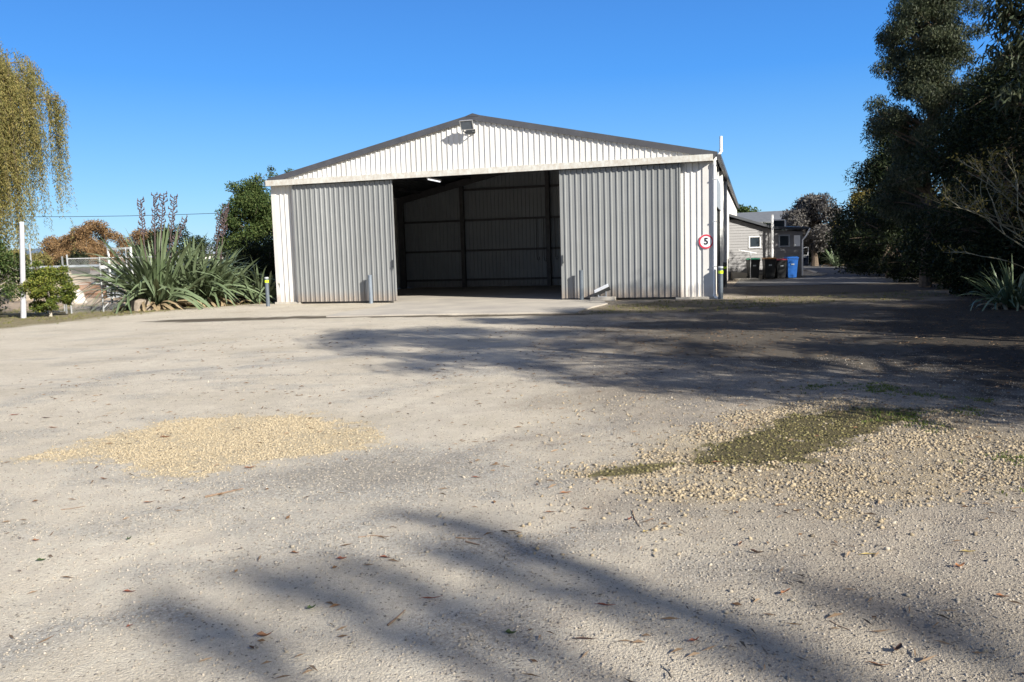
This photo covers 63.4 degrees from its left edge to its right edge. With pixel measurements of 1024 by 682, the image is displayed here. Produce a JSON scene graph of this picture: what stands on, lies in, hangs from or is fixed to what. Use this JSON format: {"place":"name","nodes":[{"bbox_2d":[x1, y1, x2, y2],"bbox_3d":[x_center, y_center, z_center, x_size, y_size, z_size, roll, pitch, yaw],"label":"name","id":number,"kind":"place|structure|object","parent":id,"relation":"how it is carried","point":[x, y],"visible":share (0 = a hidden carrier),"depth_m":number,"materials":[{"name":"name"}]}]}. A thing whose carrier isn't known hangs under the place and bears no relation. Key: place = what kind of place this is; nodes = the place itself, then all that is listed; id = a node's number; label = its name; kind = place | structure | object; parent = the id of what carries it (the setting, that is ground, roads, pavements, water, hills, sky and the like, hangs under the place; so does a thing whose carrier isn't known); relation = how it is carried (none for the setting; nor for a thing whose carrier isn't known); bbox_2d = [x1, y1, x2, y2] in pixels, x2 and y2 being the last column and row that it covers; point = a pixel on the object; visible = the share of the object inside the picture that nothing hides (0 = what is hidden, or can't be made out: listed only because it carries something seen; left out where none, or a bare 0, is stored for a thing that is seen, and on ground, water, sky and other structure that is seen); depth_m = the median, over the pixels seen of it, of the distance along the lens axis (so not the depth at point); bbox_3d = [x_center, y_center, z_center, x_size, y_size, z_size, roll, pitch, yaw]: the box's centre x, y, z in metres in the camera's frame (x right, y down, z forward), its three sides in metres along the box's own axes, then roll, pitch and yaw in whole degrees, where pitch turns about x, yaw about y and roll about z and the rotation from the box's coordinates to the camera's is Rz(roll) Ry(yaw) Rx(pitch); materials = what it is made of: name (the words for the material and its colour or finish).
{"place":"outdoors","nodes":[
{"label":"outdoors","id":0,"kind":"place"},
{"bbox_2d":[5,213,214,216],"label":"power cable","id":1,"kind":"object","parent":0,"point":[101,216],"visible":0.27,"depth_m":71.15,"materials":[{"name":"black plastic"}]},
{"bbox_2d":[25,243,215,254],"bbox_3d":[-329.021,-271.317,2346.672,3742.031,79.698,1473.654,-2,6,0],"label":"hills","id":2,"kind":"structure","parent":0,"point":[38,250],"depth_m":2218.78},
{"bbox_2d":[205,246,235,264],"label":"house","id":3,"kind":"structure","parent":0,"point":[210,254],"depth_m":97.41,"materials":[{"name":"grey paint"}]},
{"bbox_2d":[0,270,1023,681],"bbox_3d":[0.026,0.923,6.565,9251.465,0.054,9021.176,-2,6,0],"label":"ground","id":4,"kind":"structure","parent":0,"point":[32,356],"depth_m":5.41,"materials":[{"name":"beige gravel"}]},
{"bbox_2d":[0,162,22,311],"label":"shrub","id":5,"kind":"object","parent":4,"relation":"on","point":[4,300],"visible":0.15,"depth_m":29.97,"materials":[{"name":"green plant"}]},
{"bbox_2d":[0,236,37,300],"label":"shrub","id":6,"kind":"object","parent":4,"relation":"on","point":[10,264],"visible":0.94,"depth_m":26.38,"materials":[{"name":"green plant"}]},
{"bbox_2d":[19,222,26,317],"bbox_3d":[-15.564,-2.196,26.368,0.379,3.148,0.170,-2,6,0],"label":"white pole","id":7,"kind":"object","parent":4,"relation":"on","point":[23,313],"visible":0.83,"depth_m":26.30,"materials":[{"name":"metal"}]},
{"bbox_2d":[9,249,55,265],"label":"shrub","id":8,"kind":"object","parent":4,"relation":"on","point":[46,257],"visible":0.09,"depth_m":73.95,"materials":[{"name":"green plant"}]},
{"bbox_2d":[0,45,76,303],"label":"willow tree","id":9,"kind":"object","parent":4,"relation":"on","point":[16,92],"visible":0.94,"depth_m":30.07,"materials":[{"name":"green plant"}]},
{"bbox_2d":[17,259,79,316],"bbox_3d":[-14.835,-1.679,26.809,1.707,1.987,1.676,-2,6,0],"label":"shrub","id":10,"kind":"object","parent":4,"relation":"on","point":[42,284],"visible":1,"depth_m":26.68,"materials":[{"name":"green plant"}]},
{"bbox_2d":[0,264,98,300],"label":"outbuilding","id":11,"kind":"structure","parent":4,"relation":"on","point":[84,269],"depth_m":41.51,"materials":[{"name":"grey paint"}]},
{"bbox_2d":[38,232,91,265],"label":"autumn tree","id":12,"kind":"object","parent":4,"relation":"on","point":[50,245],"visible":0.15,"depth_m":75.86,"materials":[{"name":"orange plant"}]},
{"bbox_2d":[57,289,86,303],"bbox_3d":[-19.065,-1.974,35.923,1.245,0.721,1.132,-2,6,0],"label":"boulder","id":13,"kind":"object","parent":4,"relation":"on","point":[79,297],"visible":0.3,"depth_m":35.67,"materials":[{"name":"white stone"}]},
{"bbox_2d":[54,248,93,265],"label":"shrub","id":14,"kind":"object","parent":4,"relation":"on","point":[76,254],"visible":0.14,"depth_m":49.46,"materials":[{"name":"green plant"}]},
{"bbox_2d":[51,241,112,270],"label":"autumn tree","id":15,"kind":"object","parent":4,"relation":"on","point":[88,248],"visible":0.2,"depth_m":71.15,"materials":[{"name":"orange plant"}]},
{"bbox_2d":[1,244,183,314],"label":"chain link fence","id":16,"kind":"object","parent":4,"relation":"on","point":[101,286],"visible":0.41,"depth_m":28.66,"materials":[{"name":"metal"}]},
{"bbox_2d":[47,256,67,313],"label":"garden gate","id":17,"kind":"structure","parent":16,"relation":"attached to","point":[65,306],"depth_m":28.36,"materials":[{"name":"metal"}]},
{"bbox_2d":[78,282,109,297],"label":"dirt mound","id":18,"kind":"object","parent":4,"relation":"on","point":[84,285],"visible":0.04,"depth_m":41.32,"materials":[{"name":"brown soil"}]},
{"bbox_2d":[90,270,103,281],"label":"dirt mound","id":19,"kind":"object","parent":4,"relation":"on","point":[92,272],"visible":0.02,"depth_m":48.07,"materials":[{"name":"beige soil"}]},
{"bbox_2d":[61,219,133,270],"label":"autumn tree","id":20,"kind":"object","parent":4,"relation":"on","point":[86,231],"visible":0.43,"depth_m":74.58,"materials":[{"name":"orange plant"}]},
{"bbox_2d":[101,265,129,297],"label":"white cabin","id":21,"kind":"object","parent":4,"relation":"on","point":[111,276],"visible":0.04,"depth_m":40.82,"materials":[{"name":"grey paint"}]},
{"bbox_2d":[107,247,135,308],"bbox_3d":[-14.069,-2.248,29.865,1.530,2.220,0.060,3,7,35],"label":"white frame structure","id":22,"kind":"object","parent":4,"relation":"on","point":[130,250],"visible":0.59,"depth_m":29.90,"materials":[{"name":"plastic"}]},
{"bbox_2d":[114,228,168,263],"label":"autumn tree","id":23,"kind":"object","parent":4,"relation":"on","point":[135,238],"visible":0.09,"depth_m":78.64,"materials":[{"name":"orange plant"}]},
{"bbox_2d":[130,299,152,310],"bbox_3d":[-12.930,-1.234,28.896,0.745,0.476,0.611,-2,6,0],"label":"rock","id":24,"kind":"object","parent":4,"relation":"on","point":[135,304],"visible":0.8,"depth_m":28.67,"materials":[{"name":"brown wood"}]},
{"bbox_2d":[75,240,213,310],"bbox_3d":[-13.301,-1.865,31.077,4.999,3.982,5.013,-2,6,0],"label":"flax plant","id":25,"kind":"object","parent":4,"relation":"on","point":[117,274],"visible":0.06,"depth_m":29.82,"materials":[{"name":"green plant"}]},
{"bbox_2d":[61,191,238,313],"bbox_3d":[-12.938,-2.376,29.938,6.361,5.984,6.163,-2,6,0],"label":"flax plant","id":26,"kind":"object","parent":4,"relation":"on","point":[145,284],"visible":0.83,"depth_m":29.18,"materials":[{"name":"green plant"}]},
{"bbox_2d":[133,224,209,264],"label":"evergreen tree","id":27,"kind":"object","parent":4,"relation":"on","point":[197,241],"visible":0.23,"depth_m":68.94,"materials":[{"name":"green plant"}]},
{"bbox_2d":[108,235,272,307],"bbox_3d":[-11.642,-1.931,30.977,5.552,4.198,5.182,-2,6,0],"label":"flax plant","id":28,"kind":"object","parent":4,"relation":"on","point":[194,260],"visible":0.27,"depth_m":30.29,"materials":[{"name":"green plant"}]},
{"bbox_2d":[1,407,406,483],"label":"limestone chips","id":29,"kind":"object","parent":4,"relation":"on","point":[142,453],"visible":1,"depth_m":7.38,"materials":[{"name":"beige gravel"}]},
{"bbox_2d":[165,202,265,306],"bbox_3d":[-11.346,-2.582,31.266,4.714,5.206,5.058,1,6,21],"label":"flax plant","id":30,"kind":"object","parent":4,"relation":"on","point":[225,291],"visible":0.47,"depth_m":30.61,"materials":[{"name":"green plant"}]},
{"bbox_2d":[205,488,242,497],"bbox_3d":[-1.983,1.048,5.722,0.264,0.015,0.018,-6,7,-36],"label":"stick","id":31,"kind":"object","parent":4,"relation":"on","point":[221,492],"visible":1,"depth_m":5.71,"materials":[{"name":"brown wood"}]},
{"bbox_2d":[224,231,276,301],"bbox_3d":[-9.992,-3.081,33.903,3.604,3.014,3.575,-2,6,0],"label":"shrub","id":32,"kind":"object","parent":4,"relation":"on","point":[255,251],"visible":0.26,"depth_m":33.49,"materials":[{"name":"green plant"}]},
{"bbox_2d":[209,165,293,293],"bbox_3d":[-11.459,-4.841,37.157,4.323,5.946,3.778,-4,6,-17],"label":"broadleaf tree","id":33,"kind":"object","parent":4,"relation":"on","point":[250,207],"visible":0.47,"depth_m":36.42,"materials":[{"name":"green plant"}]},
{"bbox_2d":[229,258,276,304],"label":"flax plant","id":34,"kind":"object","parent":4,"relation":"on","point":[254,297],"visible":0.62,"depth_m":31.32,"materials":[{"name":"green plant"}]},
{"bbox_2d":[255,631,271,636],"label":"fallen leaf","id":35,"kind":"object","parent":4,"relation":"on","point":[261,633],"visible":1,"depth_m":3.56,"materials":[{"name":"brown plant"}]},
{"bbox_2d":[264,277,269,305],"bbox_3d":[-8.602,-1.683,29.158,0.144,1.130,0.144,-2,6,0],"label":"bollard","id":36,"kind":"object","parent":4,"relation":"on","point":[267,295],"visible":0.91,"depth_m":29.11,"materials":[{"name":"grey metal"}]},
{"bbox_2d":[368,275,372,303],"bbox_3d":[-4.969,-1.769,29.122,0.148,1.100,0.148,-2,6,0],"label":"bollard","id":37,"kind":"object","parent":4,"relation":"on","point":[370,289],"visible":0.88,"depth_m":29.06,"materials":[{"name":"grey metal"}]},
{"bbox_2d":[387,609,405,625],"bbox_3d":[-0.514,1.233,3.698,0.010,0.012,0.152,1,7,23],"label":"stick","id":38,"kind":"object","parent":4,"relation":"on","point":[390,622],"visible":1,"depth_m":3.68,"materials":[{"name":"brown wood"}]},
{"bbox_2d":[326,299,607,316],"bbox_3d":[-0.917,-1.010,25.412,7.628,0.135,6.648,0,6,11],"label":"concrete apron","id":39,"kind":"object","parent":4,"relation":"on","point":[405,308],"visible":0.68,"depth_m":24.50,"materials":[{"name":"beige concrete"}]},
{"bbox_2d":[579,270,583,299],"bbox_3d":[2.261,-1.757,27.017,0.148,1.100,0.148,-2,6,0],"label":"bollard","id":40,"kind":"object","parent":39,"relation":"on","point":[581,291],"visible":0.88,"depth_m":26.96,"materials":[{"name":"grey metal"}]},
{"bbox_2d":[0,289,954,326],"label":"grass verge","id":41,"kind":"object","parent":4,"relation":"on","point":[721,303],"depth_m":25.16,"materials":[{"name":"green plant"}]},
{"bbox_2d":[264,113,739,303],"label":"steel shed","id":42,"kind":"structure","parent":4,"relation":"on","point":[458,209],"depth_m":29.07,"materials":[{"name":"metal"}]},
{"bbox_2d":[292,179,397,301],"bbox_3d":[-5.970,-3.516,29.453,3.899,4.240,0.135,0,6,16],"label":"sliding door","id":43,"kind":"structure","parent":42,"relation":"in","point":[350,207],"depth_m":29.45,"materials":[{"name":"metal"}]},
{"bbox_2d":[559,162,681,298],"bbox_3d":[3.466,-3.500,26.705,3.884,4.240,0.135,0,6,16],"label":"sliding door","id":44,"kind":"structure","parent":42,"relation":"in","point":[644,259],"depth_m":26.68,"materials":[{"name":"metal"}]},
{"bbox_2d":[699,234,712,248],"bbox_3d":[6.104,-3.127,26.076,0.464,0.464,0.040,0,6,16],"label":"speed sign","id":45,"kind":"object","parent":42,"relation":"attached to","point":[705,241],"visible":1,"depth_m":26.06,"materials":[{"name":"metal"}]},
{"bbox_2d":[717,210,718,290],"bbox_3d":[7.153,-3.176,29.107,0.040,2.900,3.700,0,6,16],"label":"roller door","id":46,"kind":"structure","parent":42,"relation":"in","point":[717,210],"depth_m":30.03,"materials":[{"name":"metal"}]},
{"bbox_2d":[716,161,720,183],"bbox_3d":[7.156,-5.820,28.805,0.050,0.520,3.700,0,6,16],"label":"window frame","id":47,"kind":"structure","parent":42,"relation":"in","point":[718,171],"depth_m":28.85,"materials":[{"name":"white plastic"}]},
{"bbox_2d":[717,179,720,210],"bbox_3d":[7.179,-5.089,28.882,0.050,0.950,3.700,0,6,16],"label":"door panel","id":48,"kind":"structure","parent":42,"relation":"in","point":[718,183],"depth_m":28.80,"materials":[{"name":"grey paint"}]},
{"bbox_2d":[0,352,1023,681],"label":"grey pebbles","id":49,"kind":"object","parent":4,"relation":"on","point":[774,572],"visible":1,"depth_m":5.03,"materials":[{"name":"grey gravel"}]},
{"bbox_2d":[2,318,1023,681],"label":"twig litter","id":50,"kind":"object","parent":4,"relation":"on","point":[606,478],"visible":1,"depth_m":6.95,"materials":[{"name":"brown wood"}]},
{"bbox_2d":[2,358,1023,681],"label":"loose stones","id":51,"kind":"object","parent":4,"relation":"on","point":[684,524],"visible":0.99,"depth_m":5.58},
{"bbox_2d":[7,282,1023,672],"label":"leaf litter","id":52,"kind":"object","parent":4,"relation":"on","point":[705,374],"visible":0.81,"depth_m":13.46,"materials":[{"name":"brown plant"}]},
{"bbox_2d":[590,284,615,300],"bbox_3d":[2.932,-1.573,26.748,0.800,0.553,0.320,0,6,16],"label":"work light","id":53,"kind":"object","parent":4,"relation":"on","point":[601,290],"visible":0.93,"depth_m":26.68,"materials":[{"name":"metal"}]},
{"bbox_2d":[718,266,722,298],"bbox_3d":[6.511,-1.770,25.877,0.158,1.120,0.158,-2,6,0],"label":"bollard","id":54,"kind":"object","parent":4,"relation":"on","point":[720,282],"visible":0.92,"depth_m":25.81,"materials":[{"name":"grey metal"}]},
{"bbox_2d":[723,262,726,287],"bbox_3d":[8.449,-2.571,32.938,0.178,1.120,0.178,-2,6,0],"label":"bollard","id":55,"kind":"object","parent":4,"relation":"on","point":[724,274],"visible":0.74,"depth_m":32.86,"materials":[{"name":"metal"}]},
{"bbox_2d":[730,271,761,279],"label":"access ramp","id":56,"kind":"structure","parent":4,"relation":"on","point":[734,275],"depth_m":40.76,"materials":[{"name":"concrete"}]},
{"bbox_2d":[734,278,759,280],"bbox_3d":[11.022,-2.852,38.949,1.000,0.170,0.800,-2,6,0],"label":"entry step","id":57,"kind":"object","parent":4,"relation":"on","point":[746,279],"visible":0.61,"depth_m":38.55,"materials":[{"name":"concrete"}]},
{"bbox_2d":[737,204,760,212],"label":"broadleaf tree","id":58,"kind":"object","parent":4,"relation":"on","point":[743,209],"visible":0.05,"depth_m":88.02,"materials":[{"name":"green plant"}]},
{"bbox_2d":[745,258,759,277],"bbox_3d":[11.625,-3.475,40.008,0.577,1.048,0.738,-1,6,3],"label":"wheelie bin","id":59,"kind":"object","parent":4,"relation":"on","point":[755,264],"visible":0.9,"depth_m":39.73,"materials":[{"name":"black plastic"}]},
{"bbox_2d":[588,406,927,476],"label":"mossy chips","id":60,"kind":"object","parent":4,"relation":"on","point":[790,442],"visible":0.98,"depth_m":6.87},
{"bbox_2d":[515,382,1023,555],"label":"cream chips","id":61,"kind":"object","parent":4,"relation":"on","point":[859,494],"visible":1,"depth_m":6.00,"materials":[{"name":"gravel"}]},
{"bbox_2d":[729,214,810,279],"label":"weatherboard building","id":62,"kind":"structure","parent":4,"relation":"on","point":[776,239],"depth_m":41.14,"materials":[{"name":"wood"}]},
{"bbox_2d":[748,236,760,247],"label":"window","id":63,"kind":"structure","parent":62,"relation":"in","point":[754,241],"depth_m":41.11,"materials":[{"name":"white glass"}]},
{"bbox_2d":[778,235,789,246],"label":"window","id":64,"kind":"structure","parent":62,"relation":"in","point":[783,240],"depth_m":41.18,"materials":[{"name":"black glass"}]},
{"bbox_2d":[764,268,826,278],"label":"kerb","id":65,"kind":"structure","parent":4,"relation":"on","point":[809,274],"depth_m":42.76,"materials":[{"name":"concrete"}]},
{"bbox_2d":[780,191,842,265],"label":"purple tree","id":66,"kind":"object","parent":4,"relation":"on","point":[813,211],"visible":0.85,"depth_m":61.24,"materials":[{"name":"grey plant"}]},
{"bbox_2d":[733,263,910,286],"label":"lane","id":67,"kind":"structure","parent":4,"relation":"on","point":[830,277],"depth_m":37.67,"materials":[{"name":"grey asphalt"}]},
{"bbox_2d":[739,250,756,277],"bbox_3d":[11.027,-3.540,38.776,0.860,1.474,0.100,-2,6,0],"label":"hand rail","id":68,"kind":"object","parent":67,"relation":"on","point":[750,254],"visible":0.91,"depth_m":38.71,"materials":[{"name":"white metal"}]},
{"bbox_2d":[761,257,776,278],"bbox_3d":[12.454,-3.520,40.207,0.577,1.048,0.738,-1,6,5],"label":"wheelie bin","id":69,"kind":"object","parent":67,"relation":"on","point":[768,264],"visible":0.99,"depth_m":39.93,"materials":[{"name":"black plastic"}]},
{"bbox_2d":[773,259,787,278],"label":"wheelie bin","id":70,"kind":"object","parent":67,"relation":"on","point":[780,268],"visible":0.73,"depth_m":40.04,"materials":[{"name":"black plastic"}]},
{"bbox_2d":[784,257,798,277],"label":"wheelie bin","id":71,"kind":"object","parent":67,"relation":"on","point":[791,267],"visible":0.94,"depth_m":40.03,"materials":[{"name":"blue plastic"}]},
{"bbox_2d":[830,189,878,268],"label":"shrub","id":72,"kind":"object","parent":67,"relation":"on","point":[851,256],"visible":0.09,"depth_m":53.07,"materials":[{"name":"green plant"}]},
{"bbox_2d":[851,233,914,275],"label":"shrub","id":73,"kind":"object","parent":67,"relation":"on","point":[858,269],"visible":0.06,"depth_m":40.78,"materials":[{"name":"green plant"}]},
{"bbox_2d":[803,230,849,264],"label":"shrub","id":74,"kind":"object","parent":4,"relation":"on","point":[820,258],"visible":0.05,"depth_m":65.80,"materials":[{"name":"green plant"}]},
{"bbox_2d":[819,249,843,266],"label":"flax plant","id":75,"kind":"object","parent":4,"relation":"on","point":[832,259],"visible":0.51,"depth_m":59.23,"materials":[{"name":"green plant"}]},
{"bbox_2d":[829,184,870,240],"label":"tree","id":76,"kind":"object","parent":4,"relation":"on","point":[854,198],"visible":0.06,"depth_m":60.48,"materials":[{"name":"green plant"}]},
{"bbox_2d":[820,151,936,273],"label":"evergreen tree","id":77,"kind":"object","parent":4,"relation":"on","point":[838,233],"visible":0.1,"depth_m":45.66,"materials":[{"name":"green plant"}]},
{"bbox_2d":[837,111,940,277],"bbox_3d":[17.567,-6.756,38.003,5.775,8.007,5.561,-6,7,-34],"label":"conifer tree","id":78,"kind":"object","parent":4,"relation":"on","point":[890,230],"visible":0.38,"depth_m":37.96,"materials":[{"name":"green plant"}]},
{"bbox_2d":[892,642,901,652],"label":"fallen leaf","id":79,"kind":"object","parent":4,"relation":"on","point":[898,646],"visible":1,"depth_m":3.29,"materials":[{"name":"brown plant"}]},
{"bbox_2d":[780,381,1023,495],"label":"weeds","id":80,"kind":"object","parent":4,"relation":"on","point":[908,413],"visible":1,"depth_m":7.90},
{"bbox_2d":[881,228,943,281],"bbox_3d":[16.486,-3.552,33.291,3.048,2.551,3.364,1,7,23],"label":"shrub","id":81,"kind":"object","parent":4,"relation":"on","point":[892,264],"visible":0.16,"depth_m":33.43,"materials":[{"name":"green plant"}]},
{"bbox_2d":[862,0,992,286],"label":"eucalyptus tree","id":82,"kind":"object","parent":4,"relation":"on","point":[922,68],"visible":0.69,"depth_m":28.14,"materials":[{"name":"green plant"}]},
{"bbox_2d":[916,226,983,288],"bbox_3d":[15.072,-2.786,27.799,2.799,2.271,2.708,3,8,40],"label":"shrub","id":83,"kind":"object","parent":4,"relation":"on","point":[925,274],"visible":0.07,"depth_m":27.87,"materials":[{"name":"green plant"}]},
{"bbox_2d":[886,44,1023,291],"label":"evergreen tree","id":84,"kind":"object","parent":4,"relation":"on","point":[1005,132],"visible":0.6,"depth_m":24.26,"materials":[{"name":"green plant"}]},
{"bbox_2d":[903,118,1020,281],"bbox_3d":[18.207,-5.952,31.203,6.367,7.950,6.448,-2,6,0],"label":"evergreen tree","id":85,"kind":"object","parent":4,"relation":"on","point":[933,239],"visible":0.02,"depth_m":32.76,"materials":[{"name":"green plant"}]},
{"bbox_2d":[919,146,1023,267],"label":"bare tree","id":86,"kind":"object","parent":4,"relation":"on","point":[1003,187],"visible":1,"depth_m":16.83,"materials":[{"name":"green plant"}]},
{"bbox_2d":[921,82,1023,289],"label":"conifer tree","id":87,"kind":"object","parent":4,"relation":"on","point":[944,281],"visible":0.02,"depth_m":27.29,"materials":[{"name":"green plant"}]},
{"bbox_2d":[948,224,1023,296],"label":"shrub","id":88,"kind":"object","parent":4,"relation":"on","point":[1019,270],"visible":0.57,"depth_m":23.23,"materials":[{"name":"green plant"}]},
{"bbox_2d":[958,257,1023,310],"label":"flax plant","id":89,"kind":"object","parent":4,"relation":"on","point":[1007,297],"visible":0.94,"depth_m":19.22,"materials":[{"name":"green plant"}]},
{"bbox_2d":[978,0,1023,113],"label":"eucalyptus tree","id":90,"kind":"object","parent":4,"relation":"on","point":[1011,14],"visible":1,"depth_m":11.61,"materials":[{"name":"green plant"}]},
{"bbox_2d":[1013,188,1023,252],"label":"shrub","id":91,"kind":"object","parent":4,"relation":"on","point":[1022,250],"visible":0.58,"depth_m":22.31,"materials":[{"name":"green plant"}]},
{"bbox_2d":[0,0,1023,255],"label":"sky","id":92,"kind":"structure","parent":0,"point":[187,99],"materials":[{"name":"blue"}]},
{"bbox_2d":[737,210,790,229],"bbox_3d":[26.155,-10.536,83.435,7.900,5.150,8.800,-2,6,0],"label":"roof","id":93,"kind":"structure","parent":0,"point":[762,217],"depth_m":81.41,"materials":[{"name":"metal"}]}
]}

